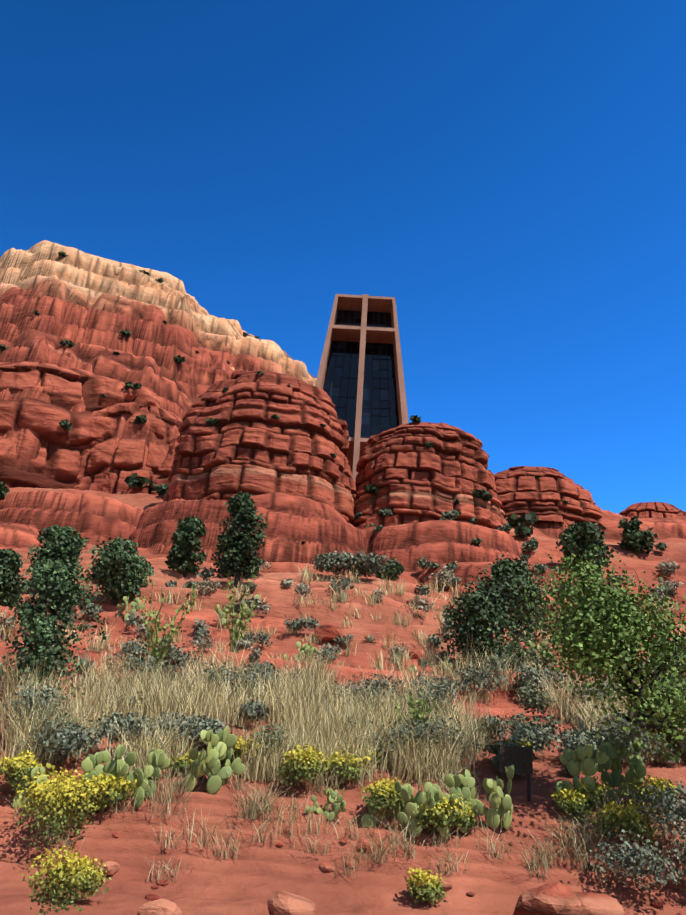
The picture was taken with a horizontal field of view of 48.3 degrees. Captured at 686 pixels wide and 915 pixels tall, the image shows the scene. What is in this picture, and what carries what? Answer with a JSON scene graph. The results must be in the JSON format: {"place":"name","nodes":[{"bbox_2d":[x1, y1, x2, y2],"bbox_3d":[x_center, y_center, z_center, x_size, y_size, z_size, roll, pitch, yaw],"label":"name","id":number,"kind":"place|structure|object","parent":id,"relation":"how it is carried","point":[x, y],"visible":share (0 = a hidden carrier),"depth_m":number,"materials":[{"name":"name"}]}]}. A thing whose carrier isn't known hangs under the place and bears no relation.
{"place":"outdoors","nodes":[
{"label":"outdoors","id":0,"kind":"place"},
{"bbox_2d":[24,250,314,390],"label":"butte cliff","id":1,"kind":"structure","parent":0,"point":[204,311],"depth_m":297.50,"materials":[{"name":"beige stone"}]},
{"bbox_2d":[0,0,685,515],"bbox_3d":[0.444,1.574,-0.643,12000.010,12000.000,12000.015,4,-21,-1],"label":"sky","id":2,"kind":"structure","parent":0,"point":[488,196],"depth_m":5465.15,"materials":[{"name":"blue"}]},
{"bbox_2d":[0,240,685,914],"bbox_3d":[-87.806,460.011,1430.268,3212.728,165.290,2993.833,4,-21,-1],"label":"rocky desert terrain","id":3,"kind":"structure","parent":0,"point":[90,306],"depth_m":36.86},
{"bbox_2d":[0,482,9,498],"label":"shrub","id":4,"kind":"object","parent":3,"relation":"on","point":[4,490],"visible":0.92,"depth_m":66.40,"materials":[{"name":"green plant"}]},
{"bbox_2d":[0,548,30,606],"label":"juniper tree","id":5,"kind":"object","parent":3,"relation":"on","point":[11,563],"visible":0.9,"depth_m":35.77,"materials":[{"name":"green plant"}]},
{"bbox_2d":[0,559,109,702],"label":"juniper tree","id":6,"kind":"object","parent":3,"relation":"on","point":[56,575],"visible":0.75,"depth_m":15.38,"materials":[{"name":"green plant"}]},
{"bbox_2d":[26,524,88,591],"bbox_3d":[-14.754,5.348,39.532,2.740,3.936,3.636,4,-21,-1],"label":"juniper tree","id":7,"kind":"object","parent":3,"relation":"on","point":[62,544],"visible":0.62,"depth_m":39.23,"materials":[{"name":"green plant"}]},
{"bbox_2d":[0,361,159,488],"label":"rock cliff","id":8,"kind":"structure","parent":3,"relation":"on","point":[66,389],"depth_m":137.79,"materials":[{"name":"red stone"}]},
{"bbox_2d":[97,861,119,874],"bbox_3d":[-2.867,5.021,9.376,0.258,0.142,0.211,4,-21,-1],"label":"stone","id":9,"kind":"object","parent":3,"relation":"on","point":[111,867],"visible":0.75,"depth_m":9.31,"materials":[{"name":"red stone"}]},
{"bbox_2d":[113,832,119,836],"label":"stone","id":10,"kind":"object","parent":3,"relation":"on","point":[116,834],"visible":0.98,"depth_m":10.05,"materials":[{"name":"red stone"}]},
{"bbox_2d":[84,536,156,603],"bbox_3d":[-11.016,5.649,37.829,3.345,3.340,3.904,4,-21,-1],"label":"juniper tree","id":11,"kind":"object","parent":3,"relation":"on","point":[118,556],"visible":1,"depth_m":37.08,"materials":[{"name":"green plant"}]},
{"bbox_2d":[73,402,181,493],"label":"rock formation","id":12,"kind":"object","parent":3,"relation":"on","point":[128,458],"visible":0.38,"depth_m":135.82,"materials":[{"name":"red stone"}]},
{"bbox_2d":[145,894,160,900],"bbox_3d":[-2.160,5.003,8.701,0.168,0.069,0.154,11,-22,-18],"label":"stone","id":13,"kind":"object","parent":3,"relation":"on","point":[151,897],"visible":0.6,"depth_m":8.66,"materials":[{"name":"red stone"}]},
{"bbox_2d":[137,899,182,914],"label":"boulder","id":14,"kind":"object","parent":3,"relation":"on","point":[161,907],"visible":1,"depth_m":7.21,"materials":[{"name":"stone"}]},
{"bbox_2d":[157,880,168,885],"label":"stone","id":15,"kind":"object","parent":3,"relation":"on","point":[163,883],"visible":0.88,"depth_m":9.24,"materials":[{"name":"red stone"}]},
{"bbox_2d":[151,432,179,494],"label":"rock slab","id":16,"kind":"structure","parent":3,"relation":"on","point":[165,469],"depth_m":129.00,"materials":[{"name":"red stone"}]},
{"bbox_2d":[165,516,206,573],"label":"juniper tree","id":17,"kind":"object","parent":3,"relation":"on","point":[182,556],"visible":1,"depth_m":48.30,"materials":[{"name":"green plant"}]},
{"bbox_2d":[211,491,268,579],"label":"juniper tree","id":18,"kind":"object","parent":3,"relation":"on","point":[241,511],"visible":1,"depth_m":43.52,"materials":[{"name":"green plant"}]},
{"bbox_2d":[163,370,357,527],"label":"rock formation","id":19,"kind":"object","parent":3,"relation":"on","point":[248,444],"visible":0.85,"depth_m":74.07,"materials":[{"name":"red stone"}]},
{"bbox_2d":[0,251,568,543],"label":"cliff shrubs","id":20,"kind":"object","parent":3,"relation":"on","point":[513,519],"visible":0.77,"depth_m":91.04,"materials":[{"name":"green plant"}]},
{"bbox_2d":[267,891,315,914],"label":"boulder","id":21,"kind":"object","parent":3,"relation":"on","point":[282,903],"visible":1,"depth_m":7.65,"materials":[{"name":"stone"}]},
{"bbox_2d":[140,569,484,761],"bbox_3d":[-1.007,5.677,23.133,10.082,6.216,18.338,-2,-22,14],"label":"ocotillo","id":22,"kind":"object","parent":3,"relation":"on","point":[233,632],"visible":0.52,"depth_m":22.45,"materials":[{"name":"green plant"}]},
{"bbox_2d":[319,862,335,870],"bbox_3d":[-0.193,5.180,9.702,0.239,0.089,0.216,-14,-27,38],"label":"stone","id":23,"kind":"object","parent":3,"relation":"on","point":[325,866],"visible":0.88,"depth_m":9.63,"materials":[{"name":"red stone"}]},
{"bbox_2d":[314,623,342,640],"bbox_3d":[-0.589,7.302,31.966,1.207,0.719,0.957,4,-21,-1],"label":"boulder","id":24,"kind":"object","parent":3,"relation":"on","point":[331,632],"visible":0.79,"depth_m":31.58,"materials":[{"name":"red stone"}]},
{"bbox_2d":[12,596,646,837],"bbox_3d":[-0.733,6.106,23.494,18.395,7.398,26.194,4,-21,-1],"label":"prickly pear","id":25,"kind":"object","parent":3,"relation":"on","point":[588,767],"visible":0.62,"depth_m":10.84,"materials":[{"name":"green plant"}]},
{"bbox_2d":[72,593,595,734],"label":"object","id":26,"kind":"object","parent":3,"relation":"on","point":[371,639],"visible":0.31,"depth_m":20.88,"materials":[{"name":"green plant"}]},
{"bbox_2d":[32,527,643,683],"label":"juniper trunks","id":27,"kind":"object","parent":3,"relation":"on","point":[235,584],"visible":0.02,"depth_m":28.77,"materials":[{"name":"brown plant"}]},
{"bbox_2d":[0,736,678,914],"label":"rabbitbrush","id":28,"kind":"object","parent":3,"relation":"on","point":[71,873],"visible":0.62,"depth_m":10.39,"materials":[{"name":"yellow plant"}]},
{"bbox_2d":[0,562,685,885],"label":"dry grass","id":29,"kind":"structure","parent":3,"relation":"on","point":[314,722],"depth_m":13.65,"materials":[{"name":"beige plant"}]},
{"bbox_2d":[0,507,685,889],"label":"desert brush","id":30,"kind":"object","parent":3,"relation":"on","point":[534,733],"visible":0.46,"depth_m":15.34,"materials":[{"name":"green plant"}]},
{"bbox_2d":[340,837,347,842],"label":"stone","id":31,"kind":"object","parent":3,"relation":"on","point":[343,839],"visible":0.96,"depth_m":10.12,"materials":[{"name":"red stone"}]},
{"bbox_2d":[343,861,357,867],"bbox_3d":[0.096,5.215,9.814,0.200,0.066,0.152,-14,-27,38],"label":"stone","id":32,"kind":"object","parent":3,"relation":"on","point":[350,865],"visible":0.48,"depth_m":9.76,"materials":[{"name":"red stone"}]},
{"bbox_2d":[315,294,408,481],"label":"chapel","id":33,"kind":"structure","parent":3,"relation":"on","point":[360,380],"depth_m":100.25,"materials":[{"name":"concrete"}]},
{"bbox_2d":[356,843,370,849],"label":"stone","id":34,"kind":"object","parent":3,"relation":"on","point":[364,845],"visible":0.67,"depth_m":10.06,"materials":[{"name":"red stone"}]},
{"bbox_2d":[358,838,368,843],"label":"stone","id":35,"kind":"object","parent":3,"relation":"on","point":[365,840],"visible":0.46,"depth_m":10.13,"materials":[{"name":"red stone"}]},
{"bbox_2d":[370,559,404,580],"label":"shrub","id":36,"kind":"object","parent":3,"relation":"on","point":[396,569],"visible":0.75,"depth_m":51.48,"materials":[{"name":"green plant"}]},
{"bbox_2d":[409,649,426,658],"bbox_3d":[3.098,8.162,31.737,0.764,0.416,0.590,-14,-27,39],"label":"stone","id":37,"kind":"object","parent":3,"relation":"on","point":[414,655],"visible":0.62,"depth_m":31.54,"materials":[{"name":"red stone"}]},
{"bbox_2d":[351,422,509,532],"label":"dome rock","id":38,"kind":"object","parent":3,"relation":"on","point":[408,473],"visible":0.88,"depth_m":76.76,"materials":[{"name":"red stone"}]},
{"bbox_2d":[437,880,451,890],"bbox_3d":[1.232,5.314,9.502,0.252,0.105,0.164,4,-21,-1],"label":"stone","id":39,"kind":"object","parent":3,"relation":"on","point":[447,886],"visible":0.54,"depth_m":9.45,"materials":[{"name":"stone"}]},
{"bbox_2d":[440,579,545,672],"bbox_3d":[5.472,6.748,28.973,4.509,4.279,3.706,-10,-25,32],"label":"juniper tree","id":40,"kind":"object","parent":3,"relation":"on","point":[474,607],"visible":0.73,"depth_m":28.78,"materials":[{"name":"green plant"}]},
{"bbox_2d":[466,555,552,628],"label":"juniper tree","id":41,"kind":"object","parent":3,"relation":"on","point":[512,571],"visible":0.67,"depth_m":51.38,"materials":[{"name":"green plant"}]},
{"bbox_2d":[499,746,532,801],"bbox_3d":[2.632,4.929,11.634,0.520,1.000,0.070,7,-21,-9],"label":"trail sign","id":42,"kind":"object","parent":3,"relation":"on","point":[520,759],"visible":0.75,"depth_m":11.71,"materials":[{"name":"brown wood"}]},
{"bbox_2d":[513,882,581,914],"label":"boulder","id":43,"kind":"object","parent":3,"relation":"on","point":[556,898],"visible":0.96,"depth_m":8.56,"materials":[{"name":"stone"}]},
{"bbox_2d":[494,466,602,526],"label":"dome rock","id":44,"kind":"object","parent":3,"relation":"on","point":[521,490],"visible":0.79,"depth_m":92.84,"materials":[{"name":"red stone"}]},
{"bbox_2d":[555,521,613,570],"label":"juniper tree","id":45,"kind":"object","parent":3,"relation":"on","point":[587,532],"visible":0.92,"depth_m":73.01,"materials":[{"name":"green plant"}]},
{"bbox_2d":[583,859,602,865],"bbox_3d":[3.316,5.380,10.170,0.262,0.082,0.272,4,-21,-1],"label":"stone","id":46,"kind":"object","parent":3,"relation":"on","point":[592,861],"visible":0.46,"depth_m":10.09,"materials":[{"name":"red stone"}]},
{"bbox_2d":[574,892,624,914],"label":"boulder","id":47,"kind":"object","parent":3,"relation":"on","point":[596,903],"visible":0.69,"depth_m":8.55,"materials":[{"name":"stone"}]},
{"bbox_2d":[513,544,685,764],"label":"mesquite tree","id":48,"kind":"object","parent":3,"relation":"on","point":[629,621],"depth_m":11.42,"materials":[{"name":"green plant"}]},
{"bbox_2d":[617,516,657,553],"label":"juniper tree","id":49,"kind":"object","parent":3,"relation":"on","point":[632,536],"visible":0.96,"depth_m":80.41,"materials":[{"name":"green plant"}]},
{"bbox_2d":[639,836,657,845],"bbox_3d":[4.274,5.359,10.708,0.282,0.113,0.267,-12,-26,34],"label":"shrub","id":50,"kind":"object","parent":3,"relation":"on","point":[653,844],"visible":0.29,"depth_m":10.62,"materials":[{"name":"plant"}]},
{"bbox_2d":[619,502,685,518],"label":"rock formation","id":51,"kind":"object","parent":3,"relation":"on","point":[652,510],"visible":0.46,"depth_m":105.58,"materials":[{"name":"red stone"}]},
{"bbox_2d":[651,900,663,907],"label":"stone","id":52,"kind":"object","parent":3,"relation":"on","point":[656,903],"visible":1,"depth_m":9.46,"materials":[{"name":"red stone"}]}
]}

